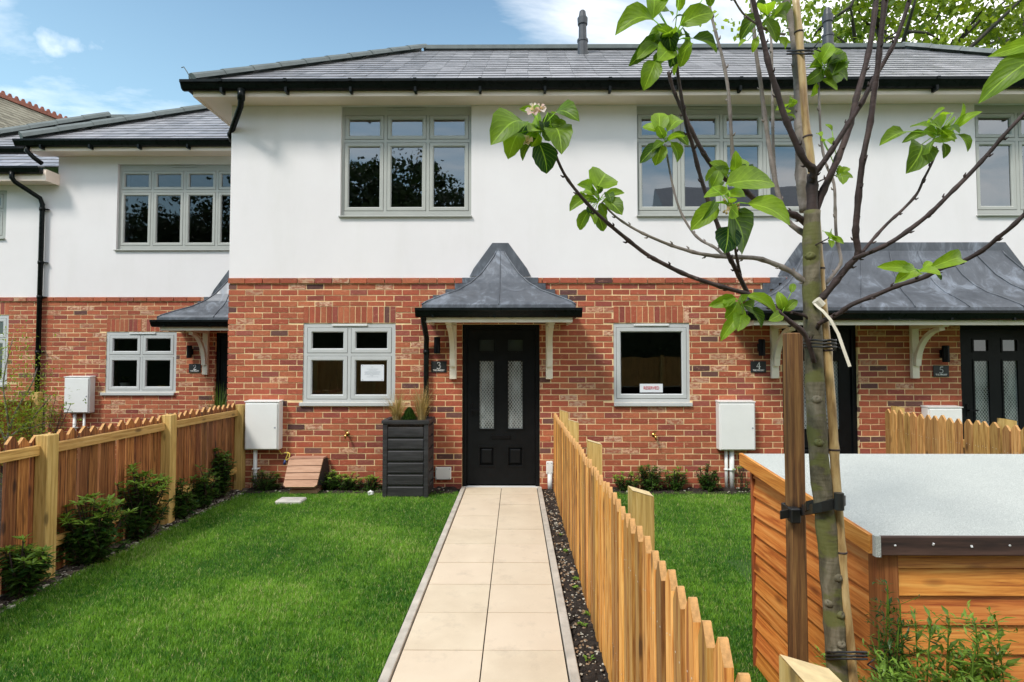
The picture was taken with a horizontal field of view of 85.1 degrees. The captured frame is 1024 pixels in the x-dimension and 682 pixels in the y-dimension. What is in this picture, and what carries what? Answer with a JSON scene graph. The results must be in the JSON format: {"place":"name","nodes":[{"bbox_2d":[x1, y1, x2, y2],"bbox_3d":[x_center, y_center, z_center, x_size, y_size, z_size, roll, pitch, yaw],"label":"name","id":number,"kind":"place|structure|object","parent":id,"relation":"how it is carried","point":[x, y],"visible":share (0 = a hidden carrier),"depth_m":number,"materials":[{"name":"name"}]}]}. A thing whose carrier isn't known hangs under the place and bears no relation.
{"place":"outdoors","nodes":[
{"label":"outdoors","id":0,"kind":"place"},
{"bbox_2d":[0,460,115,528],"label":"soil bed","id":1,"kind":"object","parent":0,"point":[1,471],"visible":0.01,"depth_m":7.38,"materials":[{"name":"brown soil"}]},
{"bbox_2d":[0,315,86,485],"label":"shrub","id":2,"kind":"object","parent":1,"relation":"on","point":[9,426],"visible":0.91,"depth_m":7.25,"materials":[{"name":"green plant"}]},
{"bbox_2d":[8,394,81,438],"bbox_3d":[-6.891,1.351,8.196,0.972,1.148,0.671,0,-2,0],"label":"shrub","id":3,"kind":"object","parent":1,"relation":"on","point":[50,420],"visible":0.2,"depth_m":8.23,"materials":[{"name":"green plant"}]},
{"bbox_2d":[199,384,226,410],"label":"ornamental grass","id":4,"kind":"object","parent":1,"relation":"on","point":[216,402],"depth_m":8.75,"materials":[{"name":"green plant"}]},
{"bbox_2d":[0,488,248,612],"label":"soil bed","id":5,"kind":"object","parent":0,"point":[68,567],"visible":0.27,"depth_m":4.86,"materials":[{"name":"brown soil"}]},
{"bbox_2d":[0,532,61,600],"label":"shrub","id":6,"kind":"object","parent":5,"relation":"on","point":[22,575],"visible":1,"depth_m":3.80,"materials":[{"name":"green plant"}]},
{"bbox_2d":[56,492,137,565],"bbox_3d":[-3.359,1.515,4.470,0.678,0.566,0.527,0,-2,0],"label":"shrub","id":7,"kind":"object","parent":5,"relation":"on","point":[88,542],"visible":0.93,"depth_m":4.38,"materials":[{"name":"green plant"}]},
{"bbox_2d":[0,490,241,611],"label":"pebbles","id":8,"kind":"object","parent":5,"relation":"on","point":[44,586],"visible":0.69,"depth_m":4.93,"materials":[{"name":"gravel"}]},
{"bbox_2d":[115,462,174,541],"bbox_3d":[-3.379,1.464,5.090,0.580,0.709,0.498,0,-2,0],"label":"shrub","id":9,"kind":"object","parent":5,"relation":"on","point":[142,520],"visible":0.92,"depth_m":5.04,"materials":[{"name":"green plant"}]},
{"bbox_2d":[172,477,201,518],"bbox_3d":[-3.422,1.618,5.716,0.421,0.444,0.362,0,-2,0],"label":"shrub","id":10,"kind":"object","parent":5,"relation":"on","point":[182,506],"visible":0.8,"depth_m":5.70,"materials":[{"name":"green plant"}]},
{"bbox_2d":[188,464,221,508],"bbox_3d":[-3.412,1.602,6.112,0.459,0.504,0.377,0,-2,0],"label":"shrub","id":11,"kind":"object","parent":5,"relation":"on","point":[204,493],"visible":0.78,"depth_m":6.08,"materials":[{"name":"green plant"}]},
{"bbox_2d":[211,447,237,498],"bbox_3d":[-3.422,1.554,6.568,0.447,0.630,0.388,0,-2,0],"label":"shrub","id":12,"kind":"object","parent":5,"relation":"on","point":[221,469],"visible":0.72,"depth_m":6.52,"materials":[{"name":"green plant"}]},
{"bbox_2d":[0,490,457,681],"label":"lawn","id":13,"kind":"structure","parent":0,"point":[262,553],"depth_m":3.87,"materials":[{"name":"green plant"}]},
{"bbox_2d":[275,497,306,504],"bbox_3d":[-2.528,1.833,6.383,0.297,0.055,0.190,0,-2,0],"label":"concrete slab","id":14,"kind":"object","parent":13,"relation":"on","point":[293,500],"depth_m":6.31,"materials":[{"name":"grey concrete"}]},
{"bbox_2d":[115,459,553,493],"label":"ground","id":15,"kind":"structure","parent":0,"point":[498,484],"depth_m":7.59,"materials":[{"name":"grey concrete"}]},
{"bbox_2d":[0,392,42,465],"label":"panel fence","id":16,"kind":"object","parent":15,"relation":"on","point":[22,404],"visible":0.27,"depth_m":8.85,"materials":[{"name":"green plant"}]},
{"bbox_2d":[0,91,67,127],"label":"old building","id":17,"kind":"structure","parent":15,"relation":"on","point":[15,111],"depth_m":20.65,"materials":[{"name":"stone"}]},
{"bbox_2d":[0,104,230,458],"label":"terraced house","id":18,"kind":"structure","parent":15,"relation":"on","point":[114,244],"depth_m":9.39,"materials":[{"name":"paint"}]},
{"bbox_2d":[0,191,6,238],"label":"window","id":19,"kind":"structure","parent":18,"relation":"in","point":[3,194],"depth_m":9.47,"materials":[{"name":"grey plastic"}]},
{"bbox_2d":[0,315,8,386],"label":"window","id":20,"kind":"structure","parent":18,"relation":"in","point":[3,318],"depth_m":9.37,"materials":[{"name":"grey plastic"}]},
{"bbox_2d":[64,376,95,429],"bbox_3d":[-7.171,1.268,9.236,0.434,1.380,0.145,0,-2,0],"label":"meter box","id":21,"kind":"object","parent":18,"relation":"attached to","point":[81,387],"visible":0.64,"depth_m":9.19,"materials":[{"name":"white plastic"}]},
{"bbox_2d":[64,378,88,411],"bbox_3d":[-7.172,0.895,9.185,0.394,0.558,0.017,0,-2,0],"label":"box door","id":22,"kind":"structure","parent":21,"relation":"in","point":[79,386],"depth_m":9.18,"materials":[{"name":"white plastic"}]},
{"bbox_2d":[118,376,129,385],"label":"potted plant","id":23,"kind":"object","parent":18,"relation":"in","point":[124,383],"visible":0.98,"depth_m":9.45,"materials":[{"name":"green plant"}]},
{"bbox_2d":[100,332,176,394],"bbox_3d":[-6.238,0.377,9.359,1.245,1.060,0.117,0,-2,0],"label":"window","id":24,"kind":"structure","parent":18,"relation":"in","point":[142,355],"depth_m":9.35,"materials":[{"name":"grey plastic"}]},
{"bbox_2d":[113,165,230,250],"bbox_3d":[-5.570,-2.256,9.462,2.252,1.480,0.150,0,-2,0],"label":"window","id":25,"kind":"structure","parent":18,"relation":"in","point":[153,192],"depth_m":9.47,"materials":[{"name":"grey plastic"}]},
{"bbox_2d":[186,345,192,357],"bbox_3d":[-5.356,0.179,9.276,0.080,0.210,0.110,0,-2,0],"label":"wall light","id":26,"kind":"object","parent":18,"relation":"attached to","point":[189,352],"visible":1,"depth_m":9.23,"materials":[{"name":"black metal"}]},
{"bbox_2d":[189,364,200,372],"bbox_3d":[-5.296,0.456,9.316,0.196,0.146,0.011,0,-2,0],"label":"house number sign","id":27,"kind":"object","parent":18,"relation":"attached to","point":[194,368],"visible":1,"depth_m":9.31,"materials":[{"name":"black stone"}]},
{"bbox_2d":[216,333,228,406],"bbox_3d":[-4.510,0.898,9.374,0.910,2.070,0.113,0,-2,0],"label":"door","id":28,"kind":"structure","parent":18,"relation":"in","point":[222,353],"depth_m":9.39,"materials":[{"name":"black paint"}]},
{"bbox_2d":[0,403,245,594],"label":"picket fence","id":29,"kind":"object","parent":15,"relation":"on","point":[41,486],"visible":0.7,"depth_m":4.75,"materials":[{"name":"red wood"}]},
{"bbox_2d":[378,486,580,681],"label":"path edging","id":30,"kind":"object","parent":15,"relation":"on","point":[387,673],"visible":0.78,"depth_m":3.65,"materials":[{"name":"concrete"}]},
{"bbox_2d":[179,7,1023,488],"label":"terraced house","id":31,"kind":"structure","parent":15,"relation":"on","point":[393,211],"depth_m":7.18,"materials":[{"name":"paint"}]},
{"bbox_2d":[244,400,283,487],"bbox_3d":[-3.144,1.316,7.055,0.439,1.135,0.145,0,-2,0],"label":"meter box","id":32,"kind":"object","parent":31,"relation":"attached to","point":[263,424],"visible":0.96,"depth_m":7.00,"materials":[{"name":"white plastic"}]},
{"bbox_2d":[245,404,277,448],"bbox_3d":[-3.144,1.070,7.000,0.399,0.568,0.017,0,-2,0],"label":"box door","id":33,"kind":"structure","parent":32,"relation":"in","point":[261,419],"depth_m":7.00,"materials":[{"name":"white plastic"}]},
{"bbox_2d":[279,450,290,464],"bbox_3d":[-2.892,1.468,7.067,0.169,0.195,0.056,0,-2,4],"label":"tap","id":34,"kind":"object","parent":32,"relation":"hanging from","point":[284,462],"visible":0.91,"depth_m":7.07,"materials":[{"name":"yellow metal"}]},
{"bbox_2d":[344,430,349,438],"bbox_3d":[-2.101,1.184,7.074,0.060,0.103,0.104,0,-2,0],"label":"garden tap","id":35,"kind":"object","parent":31,"relation":"attached to","point":[347,434],"visible":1,"depth_m":7.07,"materials":[{"name":"gold metal"}]},
{"bbox_2d":[299,323,395,405],"bbox_3d":[-2.106,0.302,7.182,1.220,1.060,0.117,0,-2,0],"label":"window","id":36,"kind":"structure","parent":31,"relation":"in","point":[349,354],"depth_m":7.17,"materials":[{"name":"grey plastic"}]},
{"bbox_2d":[361,365,383,380],"bbox_3d":[-1.796,0.409,7.181,0.298,0.209,0.004,0,-2,0],"label":"paper notice","id":37,"kind":"object","parent":36,"relation":"attached to","point":[372,372],"visible":1,"depth_m":7.18,"materials":[{"name":"grey paper"}]},
{"bbox_2d":[338,107,471,217],"bbox_3d":[-1.378,-2.331,7.284,1.725,1.470,0.150,0,-2,0],"label":"window","id":38,"kind":"structure","parent":31,"relation":"in","point":[385,115],"depth_m":7.29,"materials":[{"name":"grey plastic"}]},
{"bbox_2d":[434,337,439,353],"bbox_3d":[-0.951,0.054,7.099,0.080,0.210,0.110,0,-2,0],"label":"wall light","id":39,"kind":"object","parent":31,"relation":"attached to","point":[436,345],"visible":1,"depth_m":7.05,"materials":[{"name":"black metal"}]},
{"bbox_2d":[431,361,446,372],"bbox_3d":[-0.936,0.331,7.139,0.196,0.146,0.011,0,-2,0],"label":"house number sign","id":40,"kind":"object","parent":31,"relation":"attached to","point":[438,366],"visible":1,"depth_m":7.14,"materials":[{"name":"black stone"}]},
{"bbox_2d":[462,325,539,487],"bbox_3d":[-0.141,0.842,7.174,0.994,2.110,0.155,0,-2,0],"label":"door","id":41,"kind":"structure","parent":31,"relation":"in","point":[501,363],"depth_m":7.19,"materials":[{"name":"black paint"}]},
{"bbox_2d":[640,384,662,391],"bbox_3d":[1.785,0.603,7.149,0.293,0.110,0.006,0,-2,0],"label":"reserved sign","id":42,"kind":"object","parent":31,"relation":"attached to","point":[651,387],"visible":1,"depth_m":7.15,"materials":[{"name":"white paper"}]},
{"bbox_2d":[613,323,692,405],"bbox_3d":[1.795,0.301,7.155,0.992,1.060,0.117,0,-2,0],"label":"window","id":43,"kind":"structure","parent":31,"relation":"in","point":[683,399],"depth_m":7.14,"materials":[{"name":"grey plastic"}]},
{"bbox_2d":[636,106,807,216],"bbox_3d":[2.733,-2.332,7.256,2.257,1.470,0.150,0,-2,0],"label":"window","id":44,"kind":"structure","parent":31,"relation":"in","point":[720,140],"depth_m":7.27,"materials":[{"name":"grey plastic"}]},
{"bbox_2d":[715,400,755,487],"bbox_3d":[2.816,1.315,7.014,0.459,1.135,0.145,0,-2,0],"label":"meter box","id":45,"kind":"object","parent":31,"relation":"attached to","point":[735,424],"visible":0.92,"depth_m":6.96,"materials":[{"name":"white plastic"}]},
{"bbox_2d":[721,404,754,449],"bbox_3d":[2.816,1.069,6.959,0.419,0.568,0.017,0,-2,0],"label":"box door","id":46,"kind":"structure","parent":45,"relation":"in","point":[737,420],"depth_m":6.95,"materials":[{"name":"white plastic"}]},
{"bbox_2d":[750,361,765,372],"bbox_3d":[3.139,0.330,7.111,0.196,0.146,0.011,0,-2,0],"label":"house number sign","id":47,"kind":"object","parent":31,"relation":"attached to","point":[758,366],"visible":1,"depth_m":7.11,"materials":[{"name":"black stone"}]},
{"bbox_2d":[757,339,764,355],"bbox_3d":[3.159,0.083,7.070,0.080,0.210,0.110,0,-2,0],"label":"wall light","id":48,"kind":"object","parent":31,"relation":"attached to","point":[761,347],"visible":1,"depth_m":7.02,"materials":[{"name":"black metal"}]},
{"bbox_2d":[782,325,857,453],"bbox_3d":[3.932,0.823,7.184,0.965,2.070,0.080,0,-2,0],"label":"door","id":49,"kind":"structure","parent":31,"relation":"in","point":[845,381],"depth_m":7.17,"materials":[{"name":"black paint"}]},
{"bbox_2d":[933,365,948,376],"bbox_3d":[5.454,0.384,7.093,0.196,0.146,0.011,0,-2,0],"label":"house number sign","id":50,"kind":"object","parent":31,"relation":"attached to","point":[940,370],"visible":1,"depth_m":7.09,"materials":[{"name":"black stone"}]},
{"bbox_2d":[920,405,962,422],"bbox_3d":[5.404,1.346,6.995,0.434,1.070,0.145,0,-2,0],"label":"meter box","id":51,"kind":"object","parent":31,"relation":"attached to","point":[954,412],"visible":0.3,"depth_m":6.95,"materials":[{"name":"white plastic"}]},
{"bbox_2d":[930,409,961,422],"bbox_3d":[5.403,1.133,6.941,0.394,0.568,0.013,0,-2,0],"label":"box door","id":52,"kind":"structure","parent":51,"relation":"in","point":[955,414],"depth_m":6.94,"materials":[{"name":"white plastic"}]},
{"bbox_2d":[939,345,949,361],"bbox_3d":[5.469,0.163,7.051,0.080,0.210,0.110,0,-2,0],"label":"wall light","id":53,"kind":"object","parent":31,"relation":"attached to","point":[944,353],"visible":1,"depth_m":7.01,"materials":[{"name":"black metal"}]},
{"bbox_2d":[960,325,1023,453],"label":"door","id":54,"kind":"structure","parent":31,"relation":"in","point":[992,356],"depth_m":7.17,"materials":[{"name":"black paint"}]},
{"bbox_2d":[974,105,1023,215],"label":"window","id":55,"kind":"structure","parent":31,"relation":"in","point":[1015,142],"depth_m":7.24,"materials":[{"name":"grey plastic"}]},
{"bbox_2d":[554,409,841,681],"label":"picket fence","id":56,"kind":"object","parent":15,"relation":"on","point":[649,624],"visible":1,"depth_m":2.40,"materials":[{"name":"brown wood"}]},
{"bbox_2d":[489,0,1023,681],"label":"apple tree","id":57,"kind":"object","parent":15,"relation":"on","point":[511,132],"visible":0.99,"depth_m":1.52,"materials":[{"name":"green plant"}]},
{"bbox_2d":[812,297,850,366],"bbox_3d":[0.875,-0.028,1.542,0.044,0.197,0.106,0,-2,-13],"label":"plant label","id":58,"kind":"object","parent":57,"relation":"hanging from","point":[818,302],"visible":1,"depth_m":1.53,"materials":[{"name":"white plastic"}]},
{"bbox_2d":[825,651,876,670],"bbox_3d":[0.936,0.882,1.564,0.102,0.083,0.114,1,-2,-22],"label":"tree tie","id":59,"kind":"object","parent":57,"relation":"attached to","point":[857,654],"visible":0.91,"depth_m":1.52,"materials":[{"name":"black plastic"}]},
{"bbox_2d":[699,0,1023,48],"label":"deciduous tree","id":60,"kind":"object","parent":15,"relation":"on","point":[951,8],"visible":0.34,"depth_m":14.72,"materials":[{"name":"green plant"}]},
{"bbox_2d":[885,406,1023,453],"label":"picket fence","id":61,"kind":"object","parent":15,"relation":"on","point":[908,433],"visible":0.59,"depth_m":5.95,"materials":[{"name":"beige wood"}]},
{"bbox_2d":[907,0,1023,47],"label":"deciduous tree","id":62,"kind":"object","parent":15,"relation":"on","point":[1019,10],"visible":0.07,"depth_m":15.81,"materials":[{"name":"green plant"}]},
{"bbox_2d":[243,486,458,494],"bbox_3d":[-1.987,1.859,6.914,2.630,0.064,0.360,0,-2,0],"label":"soil bed","id":63,"kind":"object","parent":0,"point":[446,490],"visible":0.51,"depth_m":6.85,"materials":[{"name":"brown soil"}]},
{"bbox_2d":[250,470,281,490],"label":"shrub","id":64,"kind":"object","parent":63,"relation":"on","point":[261,482],"visible":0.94,"depth_m":6.89,"materials":[{"name":"green plant"}]},
{"bbox_2d":[283,456,329,494],"bbox_3d":[-2.538,1.665,6.889,0.490,0.425,0.410,0,-2,0],"label":"slatted box","id":65,"kind":"object","parent":63,"relation":"on","point":[304,474],"visible":0.97,"depth_m":6.83,"materials":[{"name":"brown wood"}]},
{"bbox_2d":[320,470,344,490],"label":"shrub","id":66,"kind":"object","parent":63,"relation":"on","point":[330,485],"visible":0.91,"depth_m":6.91,"materials":[{"name":"green plant"}]},
{"bbox_2d":[335,472,364,490],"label":"shrub","id":67,"kind":"object","parent":63,"relation":"on","point":[348,483],"visible":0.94,"depth_m":6.88,"materials":[{"name":"green plant"}]},
{"bbox_2d":[357,475,381,490],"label":"shrub","id":68,"kind":"object","parent":63,"relation":"on","point":[374,483],"visible":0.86,"depth_m":6.91,"materials":[{"name":"green plant"}]},
{"bbox_2d":[381,417,434,497],"bbox_3d":[-1.257,1.400,6.805,0.566,0.909,0.464,0,-2,0],"label":"planter","id":69,"kind":"object","parent":63,"relation":"on","point":[408,460],"visible":0.98,"depth_m":6.59,"materials":[{"name":"wood"}]},
{"bbox_2d":[401,407,417,419],"bbox_3d":[-1.253,0.900,6.771,0.222,0.207,0.214,-1,-2,16],"label":"dwarf conifer","id":70,"kind":"object","parent":69,"relation":"on","point":[409,413],"visible":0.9,"depth_m":6.72,"materials":[{"name":"green plant"}]},
{"bbox_2d":[382,387,413,419],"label":"ornamental grass","id":71,"kind":"object","parent":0,"point":[396,412],"depth_m":6.74,"materials":[{"name":"beige plant"}]},
{"bbox_2d":[403,381,438,419],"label":"ornamental grass","id":72,"kind":"object","parent":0,"point":[421,410],"depth_m":6.76,"materials":[{"name":"beige plant"}]},
{"bbox_2d":[390,487,568,681],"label":"path","id":73,"kind":"structure","parent":0,"point":[445,641],"depth_m":3.68,"materials":[{"name":"concrete"}]},
{"bbox_2d":[0,0,1020,117],"label":"sky","id":74,"kind":"structure","parent":0,"point":[69,58],"materials":[{"name":"blue"}]},
{"bbox_2d":[543,489,608,681],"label":"soil bed","id":75,"kind":"object","parent":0,"point":[598,658],"visible":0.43,"depth_m":3.70,"materials":[{"name":"brown soil"}]},
{"bbox_2d":[543,491,605,681],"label":"pebbles","id":76,"kind":"object","parent":75,"relation":"on","point":[582,611],"visible":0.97,"depth_m":3.95,"materials":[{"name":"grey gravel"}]},
{"bbox_2d":[583,655,593,660],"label":"weed","id":77,"kind":"object","parent":75,"relation":"on","point":[585,656],"visible":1,"depth_m":3.00,"materials":[{"name":"green plant"}]},
{"bbox_2d":[612,487,749,494],"bbox_3d":[2.648,1.858,6.882,4.000,0.064,0.360,0,-2,0],"label":"soil bed","id":78,"kind":"object","parent":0,"point":[723,490],"visible":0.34,"depth_m":6.83,"materials":[{"name":"brown soil"}]},
{"bbox_2d":[612,471,639,490],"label":"shrub","id":79,"kind":"object","parent":78,"relation":"on","point":[627,483],"visible":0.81,"depth_m":6.87,"materials":[{"name":"green plant"}]},
{"bbox_2d":[634,464,664,490],"bbox_3d":[1.691,1.703,6.918,0.389,0.359,0.335,-1,-2,27],"label":"shrub","id":80,"kind":"object","parent":78,"relation":"on","point":[651,482],"visible":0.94,"depth_m":6.88,"materials":[{"name":"green plant"}]},
{"bbox_2d":[661,466,687,491],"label":"shrub","id":81,"kind":"object","parent":78,"relation":"on","point":[674,483],"visible":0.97,"depth_m":6.88,"materials":[{"name":"green plant"}]},
{"bbox_2d":[694,464,721,491],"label":"shrub","id":82,"kind":"object","parent":78,"relation":"on","point":[705,482],"visible":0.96,"depth_m":6.86,"materials":[{"name":"green plant"}]},
{"bbox_2d":[732,467,749,491],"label":"shrub","id":83,"kind":"object","parent":78,"relation":"on","point":[741,482],"visible":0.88,"depth_m":6.89,"materials":[{"name":"green plant"}]},
{"bbox_2d":[614,491,767,681],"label":"lawn","id":84,"kind":"structure","parent":0,"point":[742,568],"depth_m":4.55,"materials":[{"name":"green plant"}]},
{"bbox_2d":[739,453,1023,681],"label":"bike shed","id":85,"kind":"structure","parent":84,"relation":"on","point":[937,531],"depth_m":2.12,"materials":[{"name":"brown wood"}]},
{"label":"soil bed","id":86,"kind":"structure","parent":0,"visible":0},
{"bbox_2d":[783,333,808,662],"bbox_3d":[0.990,0.864,1.940,0.050,1.786,0.050,0,-2,0],"label":"tree stake","id":87,"kind":"object","parent":86,"relation":"on","point":[796,550],"visible":0.85,"depth_m":1.93,"materials":[{"name":"brown wood"}]},
{"bbox_2d":[780,492,845,522],"bbox_3d":[0.936,0.521,1.762,0.094,0.185,0.470,0,-2,11],"label":"tree strap","id":88,"kind":"object","parent":87,"relation":"attached to","point":[810,507],"visible":0.94,"depth_m":1.63,"materials":[{"name":"black rubber"}]},
{"bbox_2d":[792,0,857,681],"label":"bamboo cane","id":89,"kind":"object","parent":86,"relation":"on","point":[833,448],"visible":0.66,"depth_m":1.60,"materials":[{"name":"beige plant"}]},
{"bbox_2d":[786,41,820,54],"bbox_3d":[0.885,-0.887,1.715,0.070,0.076,0.111,1,-2,-18],"label":"cable tie","id":90,"kind":"object","parent":89,"relation":"attached to","point":[808,51],"visible":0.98,"depth_m":1.68,"materials":[{"name":"black plastic"}]},
{"bbox_2d":[803,339,842,349],"bbox_3d":[0.874,0.012,1.585,0.079,0.037,0.112,1,-2,-19],"label":"cable tie","id":91,"kind":"object","parent":89,"relation":"attached to","point":[826,341],"visible":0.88,"depth_m":1.54,"materials":[{"name":"black plastic"}]},
{"bbox_2d":[812,644,859,667],"bbox_3d":[0.998,1.319,1.721,0.337,0.764,0.194,0,-2,0],"label":"feathery shrub","id":92,"kind":"object","parent":86,"relation":"on","point":[823,654],"visible":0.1,"depth_m":1.73,"materials":[{"name":"green plant"}]},
{"bbox_2d":[858,634,925,681],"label":"feathery shrub","id":93,"kind":"object","parent":86,"relation":"on","point":[892,677],"visible":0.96,"depth_m":1.70,"materials":[{"name":"green plant"}]},
{"bbox_2d":[862,578,923,681],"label":"feathery shrub","id":94,"kind":"object","parent":86,"relation":"on","point":[886,646],"visible":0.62,"depth_m":1.79,"materials":[{"name":"green plant"}]},
{"bbox_2d":[892,600,1014,681],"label":"feathery shrub","id":95,"kind":"object","parent":86,"relation":"on","point":[960,666],"visible":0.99,"depth_m":1.74,"materials":[{"name":"green plant"}]},
{"bbox_2d":[949,606,1022,681],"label":"feathery shrub","id":96,"kind":"object","parent":86,"relation":"on","point":[1001,668],"visible":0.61,"depth_m":1.77,"materials":[{"name":"green plant"}]}
]}

